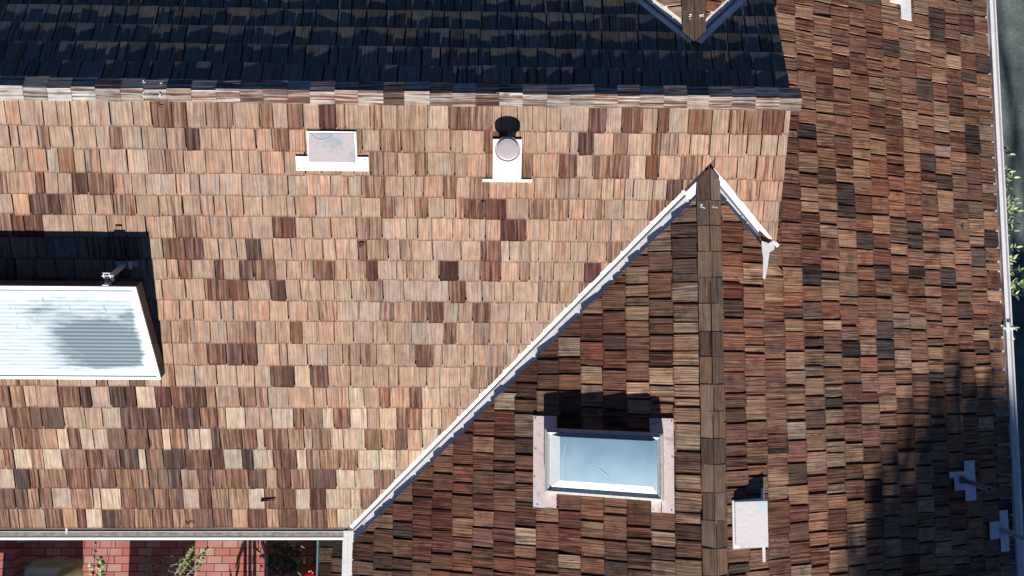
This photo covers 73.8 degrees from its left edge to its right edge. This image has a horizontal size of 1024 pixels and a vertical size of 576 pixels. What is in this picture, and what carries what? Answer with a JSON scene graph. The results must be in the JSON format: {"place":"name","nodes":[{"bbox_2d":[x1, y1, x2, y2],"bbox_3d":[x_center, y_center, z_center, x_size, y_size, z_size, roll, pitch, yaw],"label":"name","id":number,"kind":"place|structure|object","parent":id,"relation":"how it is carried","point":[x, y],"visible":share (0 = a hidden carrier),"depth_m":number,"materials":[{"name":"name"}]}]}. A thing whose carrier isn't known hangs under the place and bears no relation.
{"place":"outdoors","nodes":[
{"label":"outdoors","id":0,"kind":"place"},
{"bbox_2d":[0,549,22,575],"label":"brick pier","id":1,"kind":"structure","parent":0,"point":[11,561],"depth_m":9.96,"materials":[{"name":"red brick"}]},
{"bbox_2d":[17,540,30,542],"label":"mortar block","id":2,"kind":"structure","parent":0,"point":[20,541],"depth_m":10.14,"materials":[{"name":"grey concrete"}]},
{"bbox_2d":[0,540,316,575],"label":"brick patio","id":3,"kind":"structure","parent":0,"point":[221,557],"depth_m":10.20,"materials":[{"name":"red brick"}]},
{"bbox_2d":[24,559,82,575],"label":"furniture cover","id":4,"kind":"object","parent":3,"relation":"on","point":[53,567],"visible":1,"depth_m":9.96,"materials":[{"name":"fabric"}]},
{"bbox_2d":[96,556,105,575],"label":"seedling","id":5,"kind":"object","parent":3,"relation":"on","point":[101,563],"visible":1,"depth_m":9.55,"materials":[{"name":"green plant"}]},
{"bbox_2d":[135,545,212,575],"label":"bush","id":6,"kind":"object","parent":3,"relation":"on","point":[178,569],"visible":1,"depth_m":9.45,"materials":[{"name":"green plant"}]},
{"bbox_2d":[253,540,310,575],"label":"sapling","id":7,"kind":"object","parent":3,"relation":"on","point":[269,560],"visible":0.99,"depth_m":9.46,"materials":[{"name":"green plant"}]},
{"bbox_2d":[295,559,302,569],"bbox_3d":[-3.164,4.105,10.091,0.070,0.300,0.070,-25,86,-3],"label":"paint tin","id":8,"kind":"object","parent":3,"relation":"on","point":[299,562],"visible":0.61,"depth_m":10.11,"materials":[{"name":"grey metal"}]},
{"bbox_2d":[316,540,342,575],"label":"lean to","id":9,"kind":"object","parent":3,"relation":"on","point":[329,558],"visible":0.2,"depth_m":8.37,"materials":[{"name":"brown wood"}]},
{"bbox_2d":[301,558,315,575],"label":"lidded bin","id":10,"kind":"object","parent":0,"point":[307,570],"visible":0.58,"depth_m":9.73,"materials":[{"name":"red plastic"}]},
{"bbox_2d":[0,0,1023,575],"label":"house","id":11,"kind":"structure","parent":0,"point":[740,248],"depth_m":7.08,"materials":[{"name":"brown wood"}]},
{"bbox_2d":[0,261,164,379],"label":"solar collector","id":12,"kind":"object","parent":11,"relation":"on","point":[77,329],"visible":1,"depth_m":6.90,"materials":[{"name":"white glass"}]},
{"bbox_2d":[295,131,368,170],"bbox_3d":[-1.782,-1.351,6.746,0.719,0.124,0.366,0,85,-1],"label":"roof vent","id":13,"kind":"object","parent":11,"relation":"on","point":[332,150],"visible":1,"depth_m":6.71,"materials":[{"name":"metal"}]},
{"bbox_2d":[483,136,531,181],"bbox_3d":[-0.043,-1.272,6.724,0.494,0.288,0.398,0,85,-1],"label":"flue vent","id":14,"kind":"object","parent":11,"relation":"on","point":[507,153],"visible":1,"depth_m":6.79,"materials":[{"name":"metal"}]},
{"bbox_2d":[533,416,674,513],"bbox_3d":[0.913,1.792,6.926,1.368,0.538,0.970,0,85,-1],"label":"skylight","id":15,"kind":"object","parent":11,"relation":"on","point":[613,464],"visible":1,"depth_m":6.83,"materials":[{"name":"glass"}]},
{"bbox_2d":[732,488,770,561],"bbox_3d":[2.367,2.348,6.727,0.435,0.158,0.718,0,85,-1],"label":"roof vent","id":16,"kind":"object","parent":11,"relation":"on","point":[749,523],"visible":1,"depth_m":6.67,"materials":[{"name":"white metal"}]},
{"bbox_2d":[890,0,911,20],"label":"pipe flashing","id":17,"kind":"object","parent":11,"relation":"attached to","point":[905,5],"visible":1,"depth_m":7.97,"materials":[{"name":"white metal"}]},
{"bbox_2d":[949,460,991,500],"bbox_3d":[5.120,2.181,7.576,0.388,0.487,0.447,0,85,-1],"label":"vent pipe","id":18,"kind":"object","parent":11,"relation":"on","point":[965,481],"visible":1,"depth_m":7.75,"materials":[{"name":"metal"}]},
{"bbox_2d":[989,510,1023,551],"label":"vent pipe","id":19,"kind":"object","parent":11,"relation":"on","point":[1001,530],"visible":1,"depth_m":7.89,"materials":[{"name":"metal"}]},
{"bbox_2d":[988,0,1023,563],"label":"gutter","id":20,"kind":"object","parent":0,"point":[1010,21],"depth_m":11.00,"materials":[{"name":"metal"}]},
{"bbox_2d":[1003,146,1014,156],"bbox_3d":[6.232,-1.847,9.998,0.962,1.839,0.220,13,85,0],"label":"shrub","id":21,"kind":"object","parent":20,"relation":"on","point":[1010,153],"visible":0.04,"depth_m":9.12,"materials":[{"name":"green plant"}]},
{"bbox_2d":[1005,166,1020,190],"bbox_3d":[6.261,-1.506,9.949,0.994,1.884,0.321,17,85,0],"label":"shrub","id":22,"kind":"object","parent":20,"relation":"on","point":[1008,174],"visible":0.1,"depth_m":9.11,"materials":[{"name":"green plant"}]},
{"bbox_2d":[1007,219,1019,235],"bbox_3d":[6.220,-0.824,9.869,0.969,1.935,0.476,0,85,-1],"label":"shrub","id":23,"kind":"object","parent":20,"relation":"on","point":[1011,226],"visible":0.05,"depth_m":8.98,"materials":[{"name":"green plant"}]},
{"bbox_2d":[1006,191,1023,219],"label":"shrub","id":24,"kind":"object","parent":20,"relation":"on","point":[1009,211],"visible":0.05,"depth_m":9.03,"materials":[{"name":"green plant"}]},
{"bbox_2d":[1009,243,1022,261],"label":"shrub","id":25,"kind":"object","parent":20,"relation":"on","point":[1016,249],"visible":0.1,"depth_m":8.94,"materials":[{"name":"green plant"}]},
{"bbox_2d":[1009,255,1023,299],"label":"shrub","id":26,"kind":"object","parent":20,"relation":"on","point":[1013,286],"visible":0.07,"depth_m":8.96,"materials":[{"name":"green plant"}]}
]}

